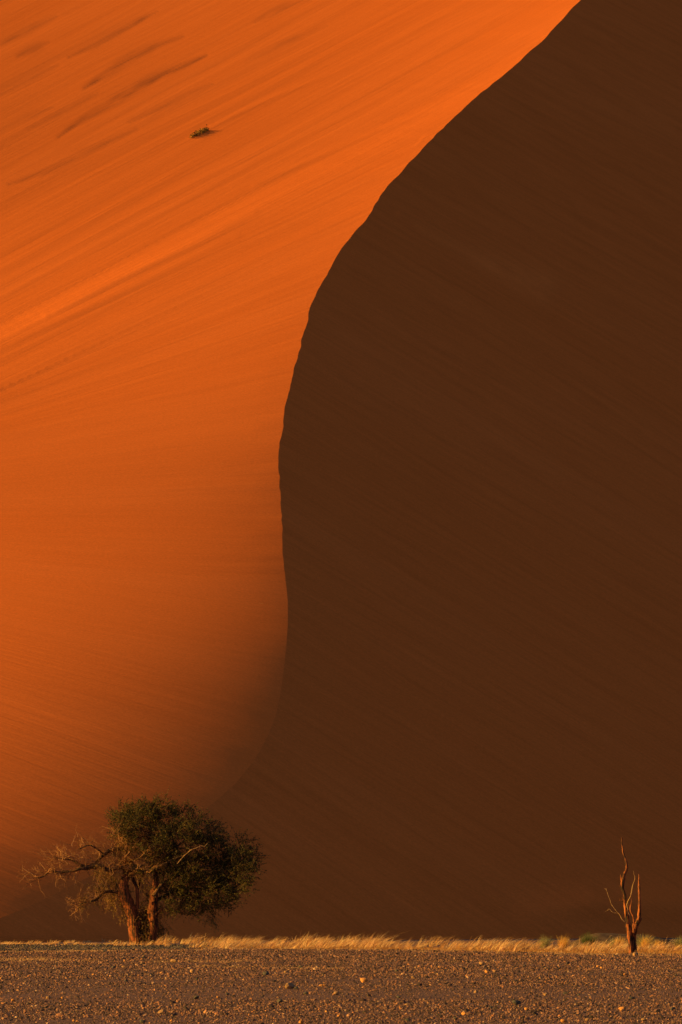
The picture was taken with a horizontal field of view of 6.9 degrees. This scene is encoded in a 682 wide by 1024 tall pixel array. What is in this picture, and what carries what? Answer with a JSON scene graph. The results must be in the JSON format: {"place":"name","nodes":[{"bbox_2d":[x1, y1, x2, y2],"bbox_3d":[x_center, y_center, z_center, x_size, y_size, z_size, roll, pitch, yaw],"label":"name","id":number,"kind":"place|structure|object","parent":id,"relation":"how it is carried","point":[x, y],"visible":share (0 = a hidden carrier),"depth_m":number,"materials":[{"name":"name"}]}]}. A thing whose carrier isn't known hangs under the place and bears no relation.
{"place":"outdoors","nodes":[
{"label":"outdoors","id":0,"kind":"place"},
{"bbox_2d":[0,0,681,942],"bbox_3d":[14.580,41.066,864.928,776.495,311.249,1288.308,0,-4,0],"label":"dune","id":1,"kind":"structure","parent":0,"point":[340,458],"depth_m":445.44,"materials":[{"name":"orange sand"}]},
{"bbox_2d":[189,124,208,137],"bbox_3d":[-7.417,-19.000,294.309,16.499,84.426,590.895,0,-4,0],"label":"dune shrub","id":2,"kind":"object","parent":1,"relation":"on","point":[200,131],"visible":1,"depth_m":588.44,"materials":[{"name":"green plant"}]},
{"bbox_2d":[0,938,681,1023],"bbox_3d":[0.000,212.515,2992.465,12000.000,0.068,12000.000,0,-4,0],"label":"ground","id":3,"kind":"structure","parent":0,"point":[244,993],"depth_m":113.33,"materials":[{"name":"brown gravel"}]},
{"bbox_2d":[0,943,276,950],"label":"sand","id":4,"kind":"structure","parent":3,"relation":"on","point":[67,947],"depth_m":260.24,"materials":[{"name":"stone"}]},
{"bbox_2d":[16,786,268,943],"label":"thorn tree","id":5,"kind":"object","parent":3,"relation":"on","point":[131,822],"visible":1,"depth_m":276.07,"materials":[{"name":"green plant"}]},
{"bbox_2d":[284,982,294,988],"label":"rock","id":6,"kind":"object","parent":3,"relation":"on","point":[289,985],"visible":0.96,"depth_m":117.86,"materials":[{"name":"beige stone"}]},
{"bbox_2d":[512,1000,520,1004],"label":"rock","id":7,"kind":"object","parent":3,"relation":"on","point":[516,1002],"visible":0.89,"depth_m":98.72,"materials":[{"name":"grey stone"}]},
{"bbox_2d":[536,935,552,948],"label":"grass tuft","id":8,"kind":"object","parent":3,"relation":"on","point":[545,944],"visible":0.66,"depth_m":250.53,"materials":[{"name":"plant"}]},
{"bbox_2d":[556,935,571,948],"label":"grass tuft","id":9,"kind":"object","parent":3,"relation":"on","point":[561,942],"visible":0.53,"depth_m":241.51,"materials":[{"name":"yellow plant"}]},
{"bbox_2d":[578,930,598,945],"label":"green bush","id":10,"kind":"object","parent":3,"relation":"on","point":[586,938],"visible":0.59,"depth_m":261.09,"materials":[{"name":"green plant"}]},
{"bbox_2d":[604,937,618,947],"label":"grass tuft","id":11,"kind":"object","parent":3,"relation":"on","point":[609,942],"visible":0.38,"depth_m":250.54,"materials":[{"name":"yellow plant"}]},
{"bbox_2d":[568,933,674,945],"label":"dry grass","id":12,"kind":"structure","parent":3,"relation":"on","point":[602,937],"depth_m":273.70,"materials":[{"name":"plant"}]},
{"bbox_2d":[615,935,627,945],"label":"grass tuft","id":13,"kind":"object","parent":3,"relation":"on","point":[620,941],"visible":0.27,"depth_m":244.45,"materials":[{"name":"yellow plant"}]},
{"bbox_2d":[605,837,641,952],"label":"dead tree","id":14,"kind":"object","parent":3,"relation":"on","point":[631,938],"visible":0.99,"depth_m":221.34,"materials":[{"name":"brown wood"}]},
{"bbox_2d":[636,934,655,945],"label":"grass tuft","id":15,"kind":"object","parent":3,"relation":"on","point":[638,942],"visible":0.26,"depth_m":256.99,"materials":[{"name":"yellow plant"}]},
{"bbox_2d":[639,936,653,946],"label":"grass tuft","id":16,"kind":"object","parent":3,"relation":"on","point":[646,941],"visible":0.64,"depth_m":253.74,"materials":[{"name":"yellow plant"}]},
{"bbox_2d":[670,936,681,948],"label":"green bush","id":17,"kind":"object","parent":3,"relation":"on","point":[679,942],"visible":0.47,"depth_m":244.18,"materials":[{"name":"green plant"}]},
{"bbox_2d":[0,931,681,953],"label":"dry grass","id":18,"kind":"structure","parent":0,"point":[305,942],"depth_m":252.61,"materials":[{"name":"yellow plant"}]},
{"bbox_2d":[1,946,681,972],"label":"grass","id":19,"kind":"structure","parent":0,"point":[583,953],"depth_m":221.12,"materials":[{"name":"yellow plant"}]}
]}

